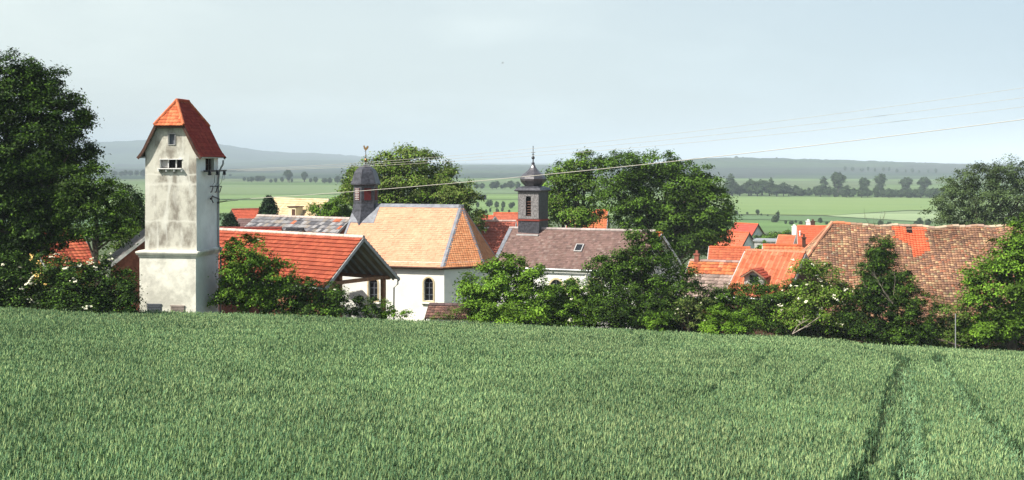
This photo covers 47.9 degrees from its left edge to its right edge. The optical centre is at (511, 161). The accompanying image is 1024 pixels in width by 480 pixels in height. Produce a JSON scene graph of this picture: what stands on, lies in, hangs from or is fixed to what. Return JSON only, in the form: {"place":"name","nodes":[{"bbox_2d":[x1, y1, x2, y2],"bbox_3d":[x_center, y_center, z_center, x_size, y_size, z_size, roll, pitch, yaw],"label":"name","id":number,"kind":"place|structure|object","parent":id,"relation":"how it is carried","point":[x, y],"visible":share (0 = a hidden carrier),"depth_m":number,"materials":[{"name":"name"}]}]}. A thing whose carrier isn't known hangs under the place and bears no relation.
{"place":"outdoors","nodes":[
{"label":"outdoors","id":0,"kind":"place"},
{"bbox_2d":[5,214,224,227],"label":"crop field","id":1,"kind":"structure","parent":0,"point":[220,221],"depth_m":465.73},
{"bbox_2d":[77,185,343,193],"bbox_3d":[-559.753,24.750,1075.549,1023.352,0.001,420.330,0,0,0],"label":"crop field","id":2,"kind":"structure","parent":0,"point":[273,189],"depth_m":1010.37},
{"bbox_2d":[86,200,352,213],"bbox_3d":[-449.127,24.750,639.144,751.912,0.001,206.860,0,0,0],"label":"crop field","id":3,"kind":"structure","parent":0,"point":[227,206],"depth_m":659.70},
{"bbox_2d":[89,194,485,198],"bbox_3d":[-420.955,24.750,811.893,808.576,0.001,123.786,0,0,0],"label":"crop field","id":4,"kind":"structure","parent":0,"point":[246,196],"depth_m":809.55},
{"bbox_2d":[2,233,1020,479],"bbox_3d":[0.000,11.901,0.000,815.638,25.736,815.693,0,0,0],"label":"ground","id":5,"kind":"structure","parent":0,"point":[110,251],"depth_m":43.13,"materials":[{"name":"soil"}]},
{"bbox_2d":[0,46,111,302],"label":"broadleaf tree","id":6,"kind":"object","parent":5,"relation":"on","point":[27,193],"visible":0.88,"depth_m":62.89,"materials":[{"name":"green plant"}]},
{"bbox_2d":[29,230,99,308],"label":"yellow house","id":7,"kind":"structure","parent":5,"relation":"on","point":[80,251],"depth_m":72.51,"materials":[{"name":"tile"}]},
{"bbox_2d":[0,248,147,314],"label":"hedge","id":8,"kind":"object","parent":5,"relation":"on","point":[68,290],"visible":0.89,"depth_m":54.93,"materials":[{"name":"green plant"}]},
{"bbox_2d":[45,160,144,284],"bbox_3d":[-21.892,4.318,60.507,5.256,8.880,3.045,0,0,0],"label":"broadleaf tree","id":9,"kind":"object","parent":5,"relation":"on","point":[84,189],"visible":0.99,"depth_m":60.13,"materials":[{"name":"green plant"}]},
{"bbox_2d":[102,225,141,252],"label":"shrub","id":10,"kind":"object","parent":5,"relation":"on","point":[115,246],"visible":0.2,"depth_m":69.70,"materials":[{"name":"green plant"}]},
{"bbox_2d":[104,229,144,311],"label":"brick shed","id":11,"kind":"structure","parent":5,"relation":"on","point":[127,257],"depth_m":63.86,"materials":[{"name":"brick"}]},
{"bbox_2d":[105,184,144,242],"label":"broadleaf tree","id":12,"kind":"object","parent":5,"relation":"on","point":[136,198],"visible":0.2,"depth_m":84.61,"materials":[{"name":"green plant"}]},
{"bbox_2d":[135,98,237,313],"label":"transformer tower","id":13,"kind":"structure","parent":5,"relation":"on","point":[181,153],"depth_m":58.59,"materials":[{"name":"paint"}]},
{"bbox_2d":[158,159,182,170],"bbox_3d":[-17.326,0.194,58.585,1.300,0.640,0.480,0,0,7],"label":"window","id":14,"kind":"structure","parent":13,"relation":"in","point":[174,164],"depth_m":58.76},
{"bbox_2d":[168,133,175,144],"bbox_3d":[-17.284,-1.122,58.564,0.402,0.580,0.191,0,0,0],"label":"window","id":15,"kind":"structure","parent":13,"relation":"in","point":[172,135],"depth_m":58.63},
{"bbox_2d":[225,107,1018,171],"bbox_3d":[14.365,-2.734,45.759,67.072,6.575,0.012,0,0,28],"label":"power line","id":16,"kind":"object","parent":13,"relation":"attached to","point":[646,146],"visible":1,"depth_m":49.98,"materials":[{"name":"metal"}]},
{"bbox_2d":[232,88,1018,169],"bbox_3d":[13.840,-3.357,45.489,64.934,7.651,0.012,0,0,26],"label":"power line","id":17,"kind":"object","parent":13,"relation":"attached to","point":[640,137],"visible":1,"depth_m":49.32,"materials":[{"name":"metal"}]},
{"bbox_2d":[228,97,1023,170],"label":"power line","id":18,"kind":"object","parent":13,"relation":"attached to","point":[640,142],"visible":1,"depth_m":49.73,"materials":[{"name":"metal"}]},
{"bbox_2d":[229,119,1023,199],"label":"power line","id":19,"kind":"object","parent":13,"relation":"attached to","point":[654,163],"visible":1,"depth_m":47.12,"materials":[{"name":"metal"}]},
{"bbox_2d":[221,212,240,226],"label":"spruce","id":20,"kind":"object","parent":5,"relation":"on","point":[230,220],"visible":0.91,"depth_m":111.62,"materials":[{"name":"green plant"}]},
{"bbox_2d":[230,208,258,219],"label":"roof","id":21,"kind":"structure","parent":5,"relation":"on","point":[244,212],"depth_m":150.12,"materials":[{"name":"tile"}]},
{"bbox_2d":[237,218,253,226],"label":"brown shed","id":22,"kind":"structure","parent":5,"relation":"on","point":[243,222],"depth_m":117.35,"materials":[{"name":"tile"}]},
{"bbox_2d":[219,226,282,230],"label":"red shed","id":23,"kind":"structure","parent":5,"relation":"on","point":[275,228],"depth_m":76.07,"materials":[{"name":"tile"}]},
{"bbox_2d":[207,233,307,314],"bbox_3d":[-13.305,6.345,60.118,5.596,5.282,4.046,0,0,0],"label":"shrub","id":24,"kind":"object","parent":5,"relation":"on","point":[232,272],"visible":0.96,"depth_m":59.37,"materials":[{"name":"green plant"}]},
{"bbox_2d":[256,195,279,214],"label":"spruce","id":25,"kind":"object","parent":5,"relation":"on","point":[269,206],"visible":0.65,"depth_m":116.60,"materials":[{"name":"green plant"}]},
{"bbox_2d":[284,227,305,231],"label":"slate shed","id":26,"kind":"structure","parent":5,"relation":"on","point":[297,229],"depth_m":73.80,"materials":[{"name":"tile"}]},
{"bbox_2d":[245,214,349,314],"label":"old barn","id":27,"kind":"structure","parent":5,"relation":"on","point":[325,224],"depth_m":81.68,"materials":[{"name":"tile"}]},
{"bbox_2d":[261,270,353,318],"bbox_3d":[-10.649,7.441,60.175,5.010,3.593,3.394,0,0,0],"label":"shrub","id":28,"kind":"object","parent":5,"relation":"on","point":[301,303],"visible":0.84,"depth_m":59.85,"materials":[{"name":"green plant"}]},
{"bbox_2d":[273,197,342,216],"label":"tan barn","id":29,"kind":"structure","parent":5,"relation":"on","point":[291,206],"depth_m":126.15,"materials":[{"name":"paint"}]},
{"bbox_2d":[219,228,399,321],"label":"timber shelter","id":30,"kind":"object","parent":5,"relation":"on","point":[322,257],"visible":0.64,"depth_m":69.69,"materials":[{"name":"tile"}]},
{"bbox_2d":[305,194,352,216],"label":"broadleaf tree","id":31,"kind":"object","parent":5,"relation":"on","point":[334,209],"visible":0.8,"depth_m":103.52,"materials":[{"name":"green plant"}]},
{"bbox_2d":[344,294,383,318],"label":"shrub","id":32,"kind":"object","parent":5,"relation":"on","point":[365,310],"visible":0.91,"depth_m":61.46,"materials":[{"name":"green plant"}]},
{"bbox_2d":[365,296,414,319],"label":"shrub","id":33,"kind":"object","parent":5,"relation":"on","point":[385,314],"visible":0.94,"depth_m":61.72,"materials":[{"name":"green plant"}]},
{"bbox_2d":[334,141,468,206],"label":"broadleaf tree","id":34,"kind":"object","parent":5,"relation":"on","point":[391,174],"visible":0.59,"depth_m":96.70,"materials":[{"name":"green plant"}]},
{"bbox_2d":[342,145,496,321],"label":"chapel","id":35,"kind":"structure","parent":5,"relation":"on","point":[427,252],"depth_m":77.03,"materials":[{"name":"paint"}]},
{"bbox_2d":[367,280,379,303],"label":"window","id":36,"kind":"structure","parent":35,"relation":"in","point":[374,285],"depth_m":76.86,"materials":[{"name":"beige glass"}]},
{"bbox_2d":[421,276,434,303],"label":"window","id":37,"kind":"structure","parent":35,"relation":"in","point":[429,282],"depth_m":75.67,"materials":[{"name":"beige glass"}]},
{"bbox_2d":[429,305,468,322],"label":"shrub","id":38,"kind":"object","parent":5,"relation":"on","point":[456,310],"visible":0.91,"depth_m":62.58,"materials":[{"name":"green plant"}]},
{"bbox_2d":[424,303,486,323],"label":"gate roof","id":39,"kind":"structure","parent":5,"relation":"on","point":[432,308],"depth_m":63.56,"materials":[{"name":"tile"}]},
{"bbox_2d":[429,176,491,233],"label":"broadleaf tree","id":40,"kind":"object","parent":5,"relation":"on","point":[457,193],"visible":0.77,"depth_m":93.50,"materials":[{"name":"green plant"}]},
{"bbox_2d":[481,215,497,219],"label":"village house","id":41,"kind":"structure","parent":5,"relation":"on","point":[492,217],"depth_m":127.21,"materials":[{"name":"tile"}]},
{"bbox_2d":[477,220,516,254],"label":"village house","id":42,"kind":"structure","parent":5,"relation":"on","point":[494,234],"depth_m":99.59,"materials":[{"name":"tile"}]},
{"bbox_2d":[493,212,517,226],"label":"roof","id":43,"kind":"structure","parent":5,"relation":"on","point":[506,215],"depth_m":145.08,"materials":[{"name":"tile"}]},
{"bbox_2d":[449,251,564,325],"bbox_3d":[-0.224,7.561,62.807,6.274,5.295,4.479,0,0,36],"label":"shrub","id":44,"kind":"object","parent":5,"relation":"on","point":[519,307],"visible":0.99,"depth_m":62.35,"materials":[{"name":"green plant"}]},
{"bbox_2d":[0,305,1023,479],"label":"wheat","id":45,"kind":"object","parent":5,"relation":"on","point":[148,394],"visible":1,"depth_m":25.42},
{"bbox_2d":[792,317,819,333],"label":"dead branch","id":46,"kind":"object","parent":45,"relation":"on","point":[794,331],"visible":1,"depth_m":58.92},
{"bbox_2d":[541,146,609,227],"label":"broadleaf tree","id":47,"kind":"object","parent":5,"relation":"on","point":[564,210],"visible":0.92,"depth_m":106.20,"materials":[{"name":"green plant"}]},
{"bbox_2d":[535,275,617,328],"bbox_3d":[3.285,8.422,63.820,5.474,4.107,4.189,0,0,0],"label":"shrub","id":48,"kind":"object","parent":5,"relation":"on","point":[565,314],"visible":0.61,"depth_m":63.28,"materials":[{"name":"green plant"}]},
{"bbox_2d":[495,152,663,329],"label":"church","id":49,"kind":"structure","parent":5,"relation":"on","point":[533,238],"depth_m":85.72,"materials":[{"name":"tile"}]},
{"bbox_2d":[549,278,562,286],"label":"window","id":50,"kind":"structure","parent":49,"relation":"in","point":[554,280],"depth_m":83.49,"materials":[{"name":"beige glass"}]},
{"bbox_2d":[565,209,609,228],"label":"village house","id":51,"kind":"structure","parent":5,"relation":"on","point":[604,225],"depth_m":123.46,"materials":[{"name":"tile"}]},
{"bbox_2d":[487,293,785,334],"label":"hedge","id":52,"kind":"object","parent":5,"relation":"on","point":[627,326],"visible":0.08,"depth_m":65.27,"materials":[{"name":"green plant"}]},
{"bbox_2d":[564,225,712,331],"bbox_3d":[6.916,6.914,62.359,6.795,7.072,6.493,0,0,-37],"label":"broadleaf tree","id":53,"kind":"object","parent":5,"relation":"on","point":[612,277],"visible":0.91,"depth_m":61.75,"materials":[{"name":"green plant"}]},
{"bbox_2d":[643,311,668,331],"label":"shrub","id":54,"kind":"object","parent":5,"relation":"on","point":[653,323],"visible":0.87,"depth_m":59.71,"materials":[{"name":"green plant"}]},
{"bbox_2d":[587,148,743,263],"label":"broadleaf tree","id":55,"kind":"object","parent":5,"relation":"on","point":[672,210],"visible":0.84,"depth_m":99.78,"materials":[{"name":"green plant"}]},
{"bbox_2d":[656,231,685,294],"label":"village house","id":56,"kind":"structure","parent":5,"relation":"on","point":[666,241],"depth_m":88.77,"materials":[{"name":"tile"}]},
{"bbox_2d":[656,290,721,331],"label":"shrub","id":57,"kind":"object","parent":5,"relation":"on","point":[691,311],"visible":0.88,"depth_m":60.83,"materials":[{"name":"green plant"}]},
{"bbox_2d":[680,250,739,334],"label":"village house","id":58,"kind":"structure","parent":5,"relation":"on","point":[720,272],"depth_m":78.28,"materials":[{"name":"tile"}]},
{"bbox_2d":[698,303,738,334],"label":"shrub","id":59,"kind":"object","parent":5,"relation":"on","point":[715,323],"visible":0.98,"depth_m":59.30,"materials":[{"name":"green plant"}]},
{"bbox_2d":[707,246,750,259],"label":"village house","id":60,"kind":"structure","parent":5,"relation":"on","point":[725,252],"depth_m":95.03,"materials":[{"name":"tile"}]},
{"bbox_2d":[716,231,753,248],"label":"village house","id":61,"kind":"structure","parent":5,"relation":"on","point":[745,238],"depth_m":168.86,"materials":[{"name":"tile"}]},
{"bbox_2d":[695,275,776,332],"bbox_3d":[11.884,8.325,62.544,4.597,4.624,3.395,0,0,-25],"label":"shrub","id":62,"kind":"object","parent":5,"relation":"on","point":[718,294],"visible":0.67,"depth_m":62.06,"materials":[{"name":"green plant"}]},
{"bbox_2d":[727,304,767,335],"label":"shrub","id":63,"kind":"object","parent":5,"relation":"on","point":[742,329],"visible":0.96,"depth_m":58.99,"materials":[{"name":"green plant"}]},
{"bbox_2d":[732,222,764,238],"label":"village house","id":64,"kind":"structure","parent":5,"relation":"on","point":[753,229],"depth_m":193.01,"materials":[{"name":"tile"}]},
{"bbox_2d":[753,238,776,247],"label":"garage","id":65,"kind":"structure","parent":5,"relation":"on","point":[757,241],"depth_m":162.44,"materials":[{"name":"concrete"}]},
{"bbox_2d":[724,249,815,336],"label":"pantile house","id":66,"kind":"structure","parent":5,"relation":"on","point":[767,265],"depth_m":69.85,"materials":[{"name":"tile"}]},
{"bbox_2d":[753,230,791,237],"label":"hedge","id":67,"kind":"object","parent":5,"relation":"on","point":[774,235],"visible":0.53,"depth_m":185.04,"materials":[{"name":"green plant"}]},
{"bbox_2d":[742,277,809,335],"bbox_3d":[14.244,8.409,61.970,4.042,4.578,3.094,0,0,19],"label":"shrub","id":68,"kind":"object","parent":5,"relation":"on","point":[775,298],"visible":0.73,"depth_m":61.56,"materials":[{"name":"green plant"}]},
{"bbox_2d":[762,234,807,250],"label":"village house","id":69,"kind":"structure","parent":5,"relation":"on","point":[798,247],"depth_m":83.48,"materials":[{"name":"tile"}]},
{"bbox_2d":[775,224,795,243],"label":"village house","id":70,"kind":"structure","parent":5,"relation":"on","point":[786,239],"depth_m":156.87,"materials":[{"name":"tile"}]},
{"bbox_2d":[795,219,826,243],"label":"village house","id":71,"kind":"structure","parent":5,"relation":"on","point":[811,230],"depth_m":148.90,"materials":[{"name":"tile"}]},
{"bbox_2d":[768,257,870,338],"bbox_3d":[16.372,7.651,60.345,5.642,5.624,3.276,0,0,-11],"label":"shrub","id":72,"kind":"object","parent":5,"relation":"on","point":[835,293],"visible":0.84,"depth_m":59.99,"materials":[{"name":"green plant"}]},
{"bbox_2d":[832,235,918,345],"bbox_3d":[18.858,7.049,59.378,3.612,6.651,3.830,0,0,-44],"label":"ivy clad tree","id":73,"kind":"object","parent":5,"relation":"on","point":[880,262],"visible":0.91,"depth_m":58.92,"materials":[{"name":"green plant"}]},
{"bbox_2d":[864,271,895,303],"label":"dead branch","id":74,"kind":"object","parent":73,"relation":"attached to","point":[882,288],"visible":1,"depth_m":58.20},
{"bbox_2d":[864,212,900,249],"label":"dead branch","id":75,"kind":"object","parent":73,"relation":"attached to","point":[881,231],"visible":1,"depth_m":59.27,"materials":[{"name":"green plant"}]},
{"bbox_2d":[768,311,1023,351],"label":"hedge","id":76,"kind":"object","parent":5,"relation":"on","point":[807,333],"visible":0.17,"depth_m":60.96,"materials":[{"name":"green plant"}]},
{"bbox_2d":[798,221,1022,349],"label":"old barn","id":77,"kind":"structure","parent":5,"relation":"on","point":[934,258],"depth_m":72.37,"materials":[{"name":"tile"}]},
{"bbox_2d":[886,263,944,346],"bbox_3d":[20.424,7.775,58.542,3.062,5.138,2.628,0,0,0],"label":"ivy clad tree","id":78,"kind":"object","parent":5,"relation":"on","point":[916,334],"visible":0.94,"depth_m":58.25,"materials":[{"name":"green plant"}]},
{"bbox_2d":[917,292,987,348],"bbox_3d":[22.583,8.662,59.223,3.667,3.783,2.806,0,0,-14],"label":"shrub","id":79,"kind":"object","parent":5,"relation":"on","point":[947,336],"visible":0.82,"depth_m":59.01,"materials":[{"name":"green plant"}]},
{"bbox_2d":[918,153,1023,225],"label":"willow","id":80,"kind":"object","parent":5,"relation":"on","point":[993,194],"visible":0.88,"depth_m":110.99,"materials":[{"name":"green plant"}]},
{"bbox_2d":[940,209,1023,350],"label":"broadleaf tree","id":81,"kind":"object","parent":5,"relation":"on","point":[1006,320],"visible":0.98,"depth_m":57.94,"materials":[{"name":"green plant"}]},
{"bbox_2d":[0,0,1023,162],"label":"sky","id":82,"kind":"structure","parent":0,"point":[459,78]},
{"bbox_2d":[405,188,629,193],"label":"meadow","id":83,"kind":"structure","parent":0,"point":[497,191],"depth_m":941.59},
{"bbox_2d":[506,180,514,188],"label":"tree","id":84,"kind":"object","parent":83,"relation":"on","point":[510,184],"visible":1,"depth_m":1032.17,"materials":[{"name":"green plant"}]},
{"bbox_2d":[21,140,1023,179],"bbox_3d":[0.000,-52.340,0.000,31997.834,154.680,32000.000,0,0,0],"label":"hills","id":85,"kind":"structure","parent":0,"point":[246,162],"depth_m":2695.47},
{"bbox_2d":[465,200,644,219],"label":"meadow","id":86,"kind":"structure","parent":0,"point":[483,206],"depth_m":630.52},
{"bbox_2d":[474,194,635,198],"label":"crop field","id":87,"kind":"structure","parent":0,"point":[501,196],"depth_m":809.55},
{"bbox_2d":[90,178,1023,234],"bbox_3d":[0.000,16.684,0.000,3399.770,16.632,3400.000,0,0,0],"label":"terrain","id":88,"kind":"structure","parent":0,"point":[803,184],"depth_m":1296.16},
{"bbox_2d":[285,171,292,182],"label":"tree","id":89,"kind":"object","parent":88,"relation":"on","point":[288,174],"visible":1,"depth_m":1341.90,"materials":[{"name":"green plant"}]},
{"bbox_2d":[722,178,735,194],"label":"tree","id":90,"kind":"object","parent":88,"relation":"on","point":[728,185],"visible":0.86,"depth_m":817.36,"materials":[{"name":"green plant"}]},
{"bbox_2d":[727,182,740,195],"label":"tree","id":91,"kind":"object","parent":88,"relation":"on","point":[735,188],"visible":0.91,"depth_m":817.89,"materials":[{"name":"green plant"}]},
{"bbox_2d":[734,184,747,195],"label":"tree","id":92,"kind":"object","parent":88,"relation":"on","point":[743,189],"visible":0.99,"depth_m":820.95,"materials":[{"name":"green plant"}]},
{"bbox_2d":[743,181,754,195],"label":"tree","id":93,"kind":"object","parent":88,"relation":"on","point":[749,185],"visible":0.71,"depth_m":831.15,"materials":[{"name":"green plant"}]},
{"bbox_2d":[751,181,764,195],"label":"tree","id":94,"kind":"object","parent":88,"relation":"on","point":[756,188],"visible":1,"depth_m":815.31,"materials":[{"name":"green plant"}]},
{"bbox_2d":[763,181,774,195],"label":"tree","id":95,"kind":"object","parent":88,"relation":"on","point":[767,188],"visible":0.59,"depth_m":826.45,"materials":[{"name":"green plant"}]},
{"bbox_2d":[769,184,784,196],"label":"tree","id":96,"kind":"object","parent":88,"relation":"on","point":[776,189],"visible":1,"depth_m":815.80,"materials":[{"name":"green plant"}]},
{"bbox_2d":[779,182,788,195],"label":"tree","id":97,"kind":"object","parent":88,"relation":"on","point":[786,190],"visible":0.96,"depth_m":820.32,"materials":[{"name":"green plant"}]},
{"bbox_2d":[815,185,826,196],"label":"tree","id":98,"kind":"object","parent":88,"relation":"on","point":[821,190],"visible":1,"depth_m":808.56,"materials":[{"name":"green plant"}]},
{"bbox_2d":[819,176,828,188],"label":"tree","id":99,"kind":"object","parent":88,"relation":"on","point":[823,182],"visible":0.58,"depth_m":861.25,"materials":[{"name":"green plant"}]},
{"bbox_2d":[830,172,846,191],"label":"tree","id":100,"kind":"object","parent":88,"relation":"on","point":[838,179],"visible":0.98,"depth_m":882.25,"materials":[{"name":"green plant"}]},
{"bbox_2d":[858,177,870,187],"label":"tree","id":101,"kind":"object","parent":88,"relation":"on","point":[864,182],"visible":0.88,"depth_m":852.78,"materials":[{"name":"green plant"}]},
{"bbox_2d":[872,173,886,189],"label":"tree","id":102,"kind":"object","parent":88,"relation":"on","point":[880,179],"visible":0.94,"depth_m":885.25,"materials":[{"name":"green plant"}]},
{"bbox_2d":[898,177,913,190],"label":"tree","id":103,"kind":"object","parent":88,"relation":"on","point":[906,183],"visible":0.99,"depth_m":886.55,"materials":[{"name":"green plant"}]},
{"bbox_2d":[915,176,931,191],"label":"tree","id":104,"kind":"object","parent":88,"relation":"on","point":[924,182],"visible":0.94,"depth_m":885.03,"materials":[{"name":"green plant"}]},
{"bbox_2d":[689,215,913,223],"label":"crop field","id":105,"kind":"structure","parent":0,"point":[802,218],"depth_m":498.29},
{"bbox_2d":[708,220,942,231],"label":"meadow","id":106,"kind":"structure","parent":0,"point":[770,225],"depth_m":451.00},
{"bbox_2d":[771,211,779,221],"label":"tree","id":107,"kind":"object","parent":106,"relation":"on","point":[775,217],"visible":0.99,"depth_m":467.30,"materials":[{"name":"green plant"}]},
{"bbox_2d":[652,196,1022,214],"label":"crop field","id":108,"kind":"structure","parent":0,"point":[806,205],"depth_m":659.70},
{"bbox_2d":[842,184,851,196],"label":"tree","id":109,"kind":"object","parent":108,"relation":"on","point":[846,190],"visible":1,"depth_m":786.70,"materials":[{"name":"green plant"}]},
{"bbox_2d":[856,187,866,197],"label":"tree","id":110,"kind":"object","parent":108,"relation":"on","point":[861,191],"visible":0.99,"depth_m":783.06,"materials":[{"name":"green plant"}]},
{"bbox_2d":[885,188,892,197],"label":"tree","id":111,"kind":"object","parent":108,"relation":"on","point":[889,192],"visible":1,"depth_m":774.69,"materials":[{"name":"green plant"}]},
{"bbox_2d":[902,188,912,197],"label":"tree","id":112,"kind":"object","parent":108,"relation":"on","point":[907,192],"visible":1,"depth_m":779.37,"materials":[{"name":"green plant"}]},
{"bbox_2d":[915,187,924,197],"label":"tree","id":113,"kind":"object","parent":108,"relation":"on","point":[920,191],"visible":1,"depth_m":774.86,"materials":[{"name":"green plant"}]},
{"bbox_2d":[929,187,939,197],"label":"tree","id":114,"kind":"object","parent":108,"relation":"on","point":[934,191],"visible":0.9,"depth_m":758.53,"materials":[{"name":"green plant"}]},
{"bbox_2d":[830,211,1020,221],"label":"crop field","id":115,"kind":"structure","parent":0,"point":[907,215],"depth_m":525.86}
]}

